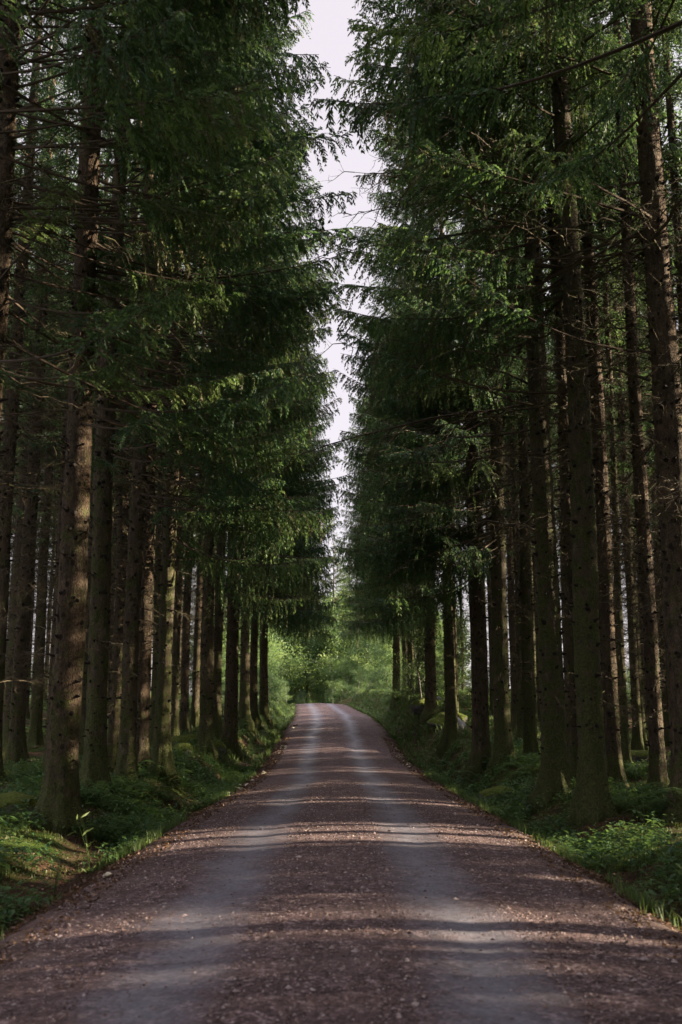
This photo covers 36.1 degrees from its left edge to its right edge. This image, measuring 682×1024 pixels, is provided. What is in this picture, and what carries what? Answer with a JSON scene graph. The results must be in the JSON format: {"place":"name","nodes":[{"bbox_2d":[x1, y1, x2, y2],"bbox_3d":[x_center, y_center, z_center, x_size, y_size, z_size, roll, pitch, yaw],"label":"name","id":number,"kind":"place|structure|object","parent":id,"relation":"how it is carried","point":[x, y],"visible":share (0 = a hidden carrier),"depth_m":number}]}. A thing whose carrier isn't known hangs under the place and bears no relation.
{"place":"outdoors","nodes":[
{"label":"outdoors","id":0,"kind":"place"},
{"bbox_2d":[0,703,681,1023],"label":"road","id":1,"kind":"structure","parent":0,"point":[332,743],"depth_m":7.81},
{"bbox_2d":[0,691,681,938],"bbox_3d":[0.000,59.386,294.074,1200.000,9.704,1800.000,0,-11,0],"label":"ground","id":2,"kind":"structure","parent":0,"point":[71,844],"depth_m":14.92},
{"bbox_2d":[0,791,37,812],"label":"mossy boulder","id":3,"kind":"object","parent":2,"relation":"on","point":[12,798],"visible":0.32,"depth_m":16.56},
{"bbox_2d":[0,75,65,547],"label":"spruce tree","id":4,"kind":"object","parent":2,"relation":"on","point":[22,92],"visible":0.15,"depth_m":28.37},
{"bbox_2d":[1,176,65,694],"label":"spruce tree","id":5,"kind":"object","parent":2,"relation":"on","point":[40,485],"visible":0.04,"depth_m":40.57},
{"bbox_2d":[9,315,60,718],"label":"spruce tree","id":6,"kind":"object","parent":2,"relation":"on","point":[28,694],"visible":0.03,"depth_m":50.38},
{"bbox_2d":[0,20,76,759],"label":"spruce tree","id":7,"kind":"object","parent":2,"relation":"on","point":[6,717],"visible":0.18,"depth_m":32.65},
{"bbox_2d":[7,154,74,694],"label":"spruce tree","id":8,"kind":"object","parent":2,"relation":"on","point":[50,519],"visible":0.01,"depth_m":43.03},
{"bbox_2d":[35,470,55,702],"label":"spruce tree","id":9,"kind":"object","parent":2,"relation":"on","point":[48,624],"visible":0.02,"depth_m":66.46},
{"bbox_2d":[0,14,100,766],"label":"spruce tree","id":10,"kind":"object","parent":2,"relation":"on","point":[16,750],"visible":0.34,"depth_m":28.58},
{"bbox_2d":[0,0,108,781],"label":"spruce tree","id":11,"kind":"object","parent":2,"relation":"on","point":[10,445],"visible":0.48,"depth_m":23.46},
{"bbox_2d":[0,88,113,749],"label":"spruce tree","id":12,"kind":"object","parent":2,"relation":"on","point":[35,732],"visible":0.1,"depth_m":35.97},
{"bbox_2d":[0,0,115,627],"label":"spruce tree","id":13,"kind":"object","parent":2,"relation":"on","point":[24,126],"visible":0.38,"depth_m":19.55},
{"bbox_2d":[46,831,74,902],"bbox_3d":[-2.820,3.542,10.412,0.250,0.681,0.359,-3,-11,16],"label":"grass tuft","id":14,"kind":"object","parent":2,"relation":"on","point":[56,860],"visible":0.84,"depth_m":10.38},
{"bbox_2d":[17,149,117,698],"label":"spruce tree","id":15,"kind":"object","parent":2,"relation":"on","point":[61,449],"visible":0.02,"depth_m":39.79},
{"bbox_2d":[12,130,155,758],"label":"spruce tree","id":16,"kind":"object","parent":2,"relation":"on","point":[82,729],"visible":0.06,"depth_m":31.33},
{"bbox_2d":[2,1,167,769],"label":"spruce tree","id":17,"kind":"object","parent":2,"relation":"on","point":[57,542],"visible":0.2,"depth_m":25.76},
{"bbox_2d":[76,812,95,872],"bbox_3d":[-3.157,4.111,13.000,0.302,0.722,0.274,-7,-13,32],"label":"grass tuft","id":18,"kind":"object","parent":2,"relation":"on","point":[91,870],"visible":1,"depth_m":12.94},
{"bbox_2d":[76,819,129,840],"bbox_3d":[-3.602,4.762,15.615,0.865,0.293,1.086,-5,-12,22],"label":"fern","id":19,"kind":"object","parent":2,"relation":"on","point":[107,827],"visible":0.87,"depth_m":15.49},
{"bbox_2d":[22,18,198,771],"bbox_3d":[-5.948,-6.004,29.248,4.954,26.350,5.836,10,-15,-42],"label":"spruce tree","id":20,"kind":"object","parent":2,"relation":"on","point":[113,717],"visible":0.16,"depth_m":27.48},
{"bbox_2d":[0,762,220,934],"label":"moss","id":21,"kind":"object","parent":2,"relation":"on","point":[56,834],"visible":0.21,"depth_m":14.63},
{"bbox_2d":[89,474,155,712],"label":"spruce tree","id":22,"kind":"object","parent":2,"relation":"on","point":[110,649],"visible":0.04,"depth_m":53.40},
{"bbox_2d":[0,751,257,940],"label":"grass","id":23,"kind":"structure","parent":2,"relation":"on","point":[160,831],"depth_m":16.35},
{"bbox_2d":[45,123,214,769],"bbox_3d":[-5.343,-6.149,28.189,5.022,26.350,5.290,3,-11,-17],"label":"spruce tree","id":24,"kind":"object","parent":2,"relation":"on","point":[143,750],"visible":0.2,"depth_m":26.29},
{"bbox_2d":[0,733,260,927],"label":"ground cover","id":25,"kind":"object","parent":2,"relation":"on","point":[154,825],"visible":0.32,"depth_m":18.71},
{"bbox_2d":[89,120,189,671],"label":"spruce tree","id":26,"kind":"object","parent":2,"relation":"on","point":[130,463],"visible":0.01,"depth_m":36.23},
{"bbox_2d":[0,0,304,709],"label":"spruce tree","id":27,"kind":"object","parent":2,"relation":"on","point":[202,203],"visible":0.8,"depth_m":14.89},
{"bbox_2d":[92,131,214,746],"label":"spruce tree","id":28,"kind":"object","parent":2,"relation":"on","point":[158,538],"visible":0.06,"depth_m":31.37},
{"bbox_2d":[0,0,309,472],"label":"spruce tree","id":29,"kind":"object","parent":2,"relation":"on","point":[103,60],"visible":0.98,"depth_m":12.17},
{"bbox_2d":[25,694,292,764],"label":"ground cover","id":30,"kind":"object","parent":2,"relation":"on","point":[267,731],"visible":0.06,"depth_m":51.70},
{"bbox_2d":[0,0,327,797],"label":"spruce tree","id":31,"kind":"object","parent":2,"relation":"on","point":[94,768],"visible":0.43,"depth_m":20.55},
{"bbox_2d":[0,8,330,783],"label":"spruce tree","id":32,"kind":"object","parent":2,"relation":"on","point":[126,762],"visible":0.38,"depth_m":23.75},
{"bbox_2d":[39,697,295,784],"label":"grass","id":33,"kind":"structure","parent":2,"relation":"on","point":[276,736],"depth_m":48.04},
{"bbox_2d":[0,0,356,835],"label":"spruce tree","id":34,"kind":"object","parent":2,"relation":"on","point":[60,800],"visible":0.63,"depth_m":16.97},
{"bbox_2d":[129,196,228,736],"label":"spruce tree","id":35,"kind":"object","parent":2,"relation":"on","point":[175,730],"visible":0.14,"depth_m":37.56},
{"bbox_2d":[171,734,196,744],"bbox_3d":[-5.176,7.854,35.453,1.351,0.671,1.158,2,-11,-9],"label":"mossy boulder","id":36,"kind":"object","parent":2,"relation":"on","point":[185,738],"visible":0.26,"depth_m":35.20},
{"bbox_2d":[153,269,226,733],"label":"spruce tree","id":37,"kind":"object","parent":2,"relation":"on","point":[184,722],"visible":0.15,"depth_m":40.81},
{"bbox_2d":[163,260,243,739],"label":"spruce tree","id":38,"kind":"object","parent":2,"relation":"on","point":[217,718],"visible":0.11,"depth_m":40.04},
{"bbox_2d":[180,610,239,691],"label":"broadleaf tree","id":39,"kind":"object","parent":2,"relation":"on","point":[223,659],"visible":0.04,"depth_m":75.57},
{"bbox_2d":[172,270,252,731],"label":"spruce tree","id":40,"kind":"object","parent":2,"relation":"on","point":[194,720],"visible":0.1,"depth_m":42.64},
{"bbox_2d":[85,0,348,788],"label":"spruce tree","id":41,"kind":"object","parent":2,"relation":"on","point":[162,755],"visible":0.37,"depth_m":25.67},
{"bbox_2d":[166,99,341,760],"bbox_3d":[-3.639,-4.883,36.432,7.386,26.591,7.028,1,-11,-4],"label":"spruce tree","id":42,"kind":"object","parent":2,"relation":"on","point":[205,730],"visible":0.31,"depth_m":34.72},
{"bbox_2d":[238,668,286,703],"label":"bush","id":43,"kind":"object","parent":2,"relation":"on","point":[272,696],"visible":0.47,"depth_m":69.32},
{"bbox_2d":[238,614,288,682],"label":"broadleaf tree","id":44,"kind":"object","parent":2,"relation":"on","point":[281,642],"visible":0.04,"depth_m":98.98},
{"bbox_2d":[239,628,288,694],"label":"broadleaf tree","id":45,"kind":"object","parent":2,"relation":"on","point":[270,651],"visible":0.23,"depth_m":90.88},
{"bbox_2d":[181,104,356,762],"bbox_3d":[-3.125,-4.566,40.603,7.468,27.988,7.369,0,-11,1],"label":"spruce tree","id":46,"kind":"object","parent":2,"relation":"on","point":[230,731],"visible":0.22,"depth_m":38.45},
{"bbox_2d":[223,345,335,725],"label":"spruce tree","id":47,"kind":"object","parent":2,"relation":"on","point":[253,692],"visible":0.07,"depth_m":53.62},
{"bbox_2d":[223,258,339,730],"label":"spruce tree","id":48,"kind":"object","parent":2,"relation":"on","point":[244,703],"visible":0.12,"depth_m":49.23},
{"bbox_2d":[271,678,292,700],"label":"bush","id":49,"kind":"object","parent":2,"relation":"on","point":[283,691],"visible":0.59,"depth_m":98.55},
{"bbox_2d":[223,327,342,726],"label":"spruce tree","id":50,"kind":"object","parent":2,"relation":"on","point":[263,706],"visible":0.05,"depth_m":57.34},
{"bbox_2d":[275,633,301,682],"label":"broadleaf tree","id":51,"kind":"object","parent":2,"relation":"on","point":[287,657],"visible":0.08,"depth_m":136.28},
{"bbox_2d":[268,624,316,701],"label":"broadleaf tree","id":52,"kind":"object","parent":2,"relation":"on","point":[297,678],"visible":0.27,"depth_m":135.31},
{"bbox_2d":[307,685,334,703],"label":"bush","id":53,"kind":"object","parent":2,"relation":"on","point":[318,699],"visible":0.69,"depth_m":138.01},
{"bbox_2d":[295,598,356,703],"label":"broadleaf tree","id":54,"kind":"object","parent":2,"relation":"on","point":[320,649],"visible":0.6,"depth_m":138.79},
{"bbox_2d":[301,589,359,701],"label":"broadleaf tree","id":55,"kind":"object","parent":2,"relation":"on","point":[342,611],"visible":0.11,"depth_m":149.38},
{"bbox_2d":[319,677,355,703],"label":"bush","id":56,"kind":"object","parent":2,"relation":"on","point":[336,686],"visible":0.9,"depth_m":131.13},
{"bbox_2d":[315,651,363,700],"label":"bush","id":57,"kind":"object","parent":2,"relation":"on","point":[347,677],"visible":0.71,"depth_m":133.95},
{"bbox_2d":[324,532,355,702],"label":"spruce tree","id":58,"kind":"object","parent":2,"relation":"on","point":[339,579],"visible":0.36,"depth_m":148.91},
{"bbox_2d":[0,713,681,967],"bbox_3d":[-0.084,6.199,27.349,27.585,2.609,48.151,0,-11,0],"label":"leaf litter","id":59,"kind":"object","parent":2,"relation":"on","point":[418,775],"visible":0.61,"depth_m":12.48},
{"bbox_2d":[332,634,376,694],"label":"broadleaf tree","id":60,"kind":"object","parent":2,"relation":"on","point":[361,658],"visible":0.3,"depth_m":133.47},
{"bbox_2d":[345,666,378,692],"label":"bush","id":61,"kind":"object","parent":2,"relation":"on","point":[360,684],"visible":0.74,"depth_m":114.13},
{"bbox_2d":[332,369,401,709],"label":"spruce tree","id":62,"kind":"object","parent":2,"relation":"on","point":[396,671],"visible":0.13,"depth_m":68.26},
{"bbox_2d":[335,313,407,700],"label":"spruce tree","id":63,"kind":"object","parent":2,"relation":"on","point":[352,521],"visible":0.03,"depth_m":67.08},
{"bbox_2d":[356,633,401,687],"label":"broadleaf tree","id":64,"kind":"object","parent":2,"relation":"on","point":[370,646],"visible":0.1,"depth_m":108.99},
{"bbox_2d":[344,397,414,701],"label":"spruce tree","id":65,"kind":"object","parent":2,"relation":"on","point":[353,603],"visible":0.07,"depth_m":63.17},
{"bbox_2d":[365,636,401,686],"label":"broadleaf tree","id":66,"kind":"object","parent":2,"relation":"on","point":[386,657],"visible":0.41,"depth_m":86.99},
{"bbox_2d":[362,449,440,702],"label":"spruce tree","id":67,"kind":"object","parent":2,"relation":"on","point":[416,690],"visible":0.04,"depth_m":59.11},
{"bbox_2d":[349,306,456,700],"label":"spruce tree","id":68,"kind":"object","parent":2,"relation":"on","point":[369,533],"visible":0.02,"depth_m":52.96},
{"bbox_2d":[395,669,415,696],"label":"bush","id":69,"kind":"object","parent":2,"relation":"on","point":[404,683],"visible":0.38,"depth_m":63.62},
{"bbox_2d":[351,288,464,691],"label":"spruce tree","id":70,"kind":"object","parent":2,"relation":"on","point":[363,585],"visible":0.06,"depth_m":56.84},
{"bbox_2d":[358,308,467,721],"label":"spruce tree","id":71,"kind":"object","parent":2,"relation":"on","point":[431,708],"visible":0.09,"depth_m":48.28},
{"bbox_2d":[337,187,489,755],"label":"spruce tree","id":72,"kind":"object","parent":2,"relation":"on","point":[450,731],"visible":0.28,"depth_m":39.06},
{"bbox_2d":[385,622,443,698],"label":"sapling","id":73,"kind":"object","parent":2,"relation":"on","point":[416,659],"visible":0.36,"depth_m":55.69},
{"bbox_2d":[410,698,424,713],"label":"mossy boulder","id":74,"kind":"object","parent":2,"relation":"on","point":[417,707],"visible":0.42,"depth_m":50.55},
{"bbox_2d":[399,661,444,699],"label":"bush","id":75,"kind":"object","parent":2,"relation":"on","point":[414,694],"visible":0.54,"depth_m":57.17},
{"bbox_2d":[332,58,559,783],"bbox_3d":[3.252,-5.146,32.437,7.177,26.350,6.935,1,-11,-6],"label":"spruce tree","id":76,"kind":"object","parent":2,"relation":"on","point":[480,744],"visible":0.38,"depth_m":30.82},
{"bbox_2d":[427,712,467,726],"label":"mossy boulder","id":77,"kind":"object","parent":2,"relation":"on","point":[438,719],"visible":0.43,"depth_m":44.25},
{"bbox_2d":[435,610,470,685],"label":"broadleaf tree","id":78,"kind":"object","parent":2,"relation":"on","point":[460,640],"visible":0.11,"depth_m":73.29},
{"bbox_2d":[252,0,654,813],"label":"spruce tree","id":79,"kind":"object","parent":2,"relation":"on","point":[554,774],"visible":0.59,"depth_m":21.59},
{"bbox_2d":[350,48,560,775],"bbox_3d":[3.630,-5.622,31.190,6.945,26.350,6.817,-2,-11,11],"label":"spruce tree","id":80,"kind":"object","parent":2,"relation":"on","point":[503,740],"visible":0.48,"depth_m":29.50},
{"bbox_2d":[420,218,490,712],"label":"spruce tree","id":81,"kind":"object","parent":2,"relation":"on","point":[456,652],"visible":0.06,"depth_m":45.44},
{"bbox_2d":[435,596,487,678],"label":"sapling","id":82,"kind":"object","parent":2,"relation":"on","point":[459,633],"visible":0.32,"depth_m":59.52},
{"bbox_2d":[461,278,509,713],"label":"spruce tree","id":83,"kind":"object","parent":2,"relation":"on","point":[491,706],"visible":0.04,"depth_m":48.43},
{"bbox_2d":[292,0,681,826],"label":"spruce tree","id":84,"kind":"object","parent":2,"relation":"on","point":[590,800],"visible":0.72,"depth_m":18.81},
{"bbox_2d":[310,0,681,624],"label":"spruce tree","id":85,"kind":"object","parent":2,"relation":"on","point":[397,107],"visible":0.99,"depth_m":13.39},
{"bbox_2d":[479,785,515,801],"bbox_3d":[3.673,6.472,23.834,1.086,0.466,0.794,-4,-12,19],"label":"mossy boulder","id":86,"kind":"object","parent":2,"relation":"on","point":[485,792],"visible":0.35,"depth_m":23.67},
{"bbox_2d":[442,144,559,741],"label":"spruce tree","id":87,"kind":"object","parent":2,"relation":"on","point":[519,731],"visible":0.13,"depth_m":37.05},
{"bbox_2d":[343,687,669,784],"bbox_3d":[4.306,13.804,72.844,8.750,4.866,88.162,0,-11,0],"label":"grass","id":88,"kind":"structure","parent":2,"relation":"on","point":[394,733],"depth_m":51.79},
{"bbox_2d":[460,279,553,686],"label":"spruce tree","id":89,"kind":"object","parent":2,"relation":"on","point":[488,535],"visible":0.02,"depth_m":47.51},
{"bbox_2d":[466,173,558,734],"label":"spruce tree","id":90,"kind":"object","parent":2,"relation":"on","point":[512,652],"visible":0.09,"depth_m":41.82},
{"bbox_2d":[443,75,588,754],"bbox_3d":[5.386,-5.327,32.857,5.582,26.350,4.676,-5,-12,23],"label":"spruce tree","id":91,"kind":"object","parent":2,"relation":"on","point":[530,742],"visible":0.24,"depth_m":31.02},
{"bbox_2d":[478,197,560,727],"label":"spruce tree","id":92,"kind":"object","parent":2,"relation":"on","point":[537,663],"visible":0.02,"depth_m":43.05},
{"bbox_2d":[478,199,561,740],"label":"spruce tree","id":93,"kind":"object","parent":2,"relation":"on","point":[534,659],"visible":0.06,"depth_m":39.35},
{"bbox_2d":[362,0,681,824],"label":"spruce tree","id":94,"kind":"object","parent":2,"relation":"on","point":[664,360],"visible":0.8,"depth_m":17.62},
{"bbox_2d":[421,737,681,926],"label":"ground cover","id":95,"kind":"object","parent":2,"relation":"on","point":[589,855],"visible":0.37,"depth_m":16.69},
{"bbox_2d":[422,753,681,929],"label":"grass","id":96,"kind":"structure","parent":2,"relation":"on","point":[642,900],"depth_m":13.78},
{"bbox_2d":[439,0,678,783],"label":"spruce tree","id":97,"kind":"object","parent":2,"relation":"on","point":[568,644],"visible":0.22,"depth_m":23.23},
{"bbox_2d":[505,82,632,651],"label":"spruce tree","id":98,"kind":"object","parent":2,"relation":"on","point":[553,372],"visible":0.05,"depth_m":34.14},
{"bbox_2d":[467,765,681,925],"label":"moss","id":99,"kind":"object","parent":2,"relation":"on","point":[618,808],"visible":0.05,"depth_m":16.15},
{"bbox_2d":[474,0,680,137],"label":"spruce tree","id":100,"kind":"object","parent":2,"relation":"on","point":[512,4],"visible":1,"depth_m":10.47},
{"bbox_2d":[474,0,681,787],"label":"spruce tree","id":101,"kind":"object","parent":2,"relation":"on","point":[615,766],"visible":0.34,"depth_m":22.77},
{"bbox_2d":[506,67,662,682],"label":"spruce tree","id":102,"kind":"object","parent":2,"relation":"on","point":[607,444],"visible":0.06,"depth_m":31.44},
{"bbox_2d":[515,2,678,765],"bbox_3d":[7.062,-6.253,28.078,4.950,26.350,5.149,-3,-11,17],"label":"spruce tree","id":103,"kind":"object","parent":2,"relation":"on","point":[625,741],"visible":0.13,"depth_m":26.39},
{"bbox_2d":[548,66,665,749],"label":"spruce tree","id":104,"kind":"object","parent":2,"relation":"on","point":[637,736],"visible":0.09,"depth_m":33.17},
{"bbox_2d":[593,822,624,882],"bbox_3d":[3.112,3.938,12.099,0.367,0.681,0.246,-7,-13,31],"label":"grass tuft","id":105,"kind":"object","parent":2,"relation":"on","point":[612,877],"visible":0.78,"depth_m":12.08},
{"bbox_2d":[558,51,666,749],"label":"spruce tree","id":106,"kind":"object","parent":2,"relation":"on","point":[644,726],"visible":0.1,"depth_m":35.06},
{"bbox_2d":[544,0,681,796],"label":"spruce tree","id":107,"kind":"object","parent":2,"relation":"on","point":[657,769],"visible":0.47,"depth_m":21.75},
{"bbox_2d":[580,3,681,717],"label":"spruce tree","id":108,"kind":"object","parent":2,"relation":"on","point":[671,126],"visible":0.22,"depth_m":24.09},
{"bbox_2d":[582,4,681,693],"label":"spruce tree","id":109,"kind":"object","parent":2,"relation":"on","point":[648,459],"visible":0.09,"depth_m":26.38},
{"bbox_2d":[606,326,659,727],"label":"spruce tree","id":110,"kind":"object","parent":2,"relation":"on","point":[642,648],"visible":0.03,"depth_m":43.65},
{"bbox_2d":[593,12,681,706],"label":"spruce tree","id":111,"kind":"object","parent":2,"relation":"on","point":[672,271],"visible":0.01,"depth_m":29.95},
{"bbox_2d":[609,797,672,818],"bbox_3d":[4.822,4.624,16.332,1.161,0.360,1.121,-9,-14,40],"label":"fern","id":112,"kind":"object","parent":2,"relation":"on","point":[651,810],"visible":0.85,"depth_m":16.29},
{"bbox_2d":[616,190,677,746],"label":"spruce tree","id":113,"kind":"object","parent":2,"relation":"on","point":[666,714],"visible":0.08,"depth_m":36.98},
{"bbox_2d":[631,750,670,760],"bbox_3d":[8.669,7.072,30.150,1.873,0.410,1.219,-7,-13,30],"label":"mossy boulder","id":114,"kind":"object","parent":2,"relation":"on","point":[644,755],"visible":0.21,"depth_m":29.67},
{"bbox_2d":[624,785,680,809],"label":"fern","id":115,"kind":"object","parent":2,"relation":"on","point":[656,795],"visible":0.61,"depth_m":16.12},
{"bbox_2d":[2,0,681,689],"label":"sky","id":116,"kind":"structure","parent":0,"point":[328,35]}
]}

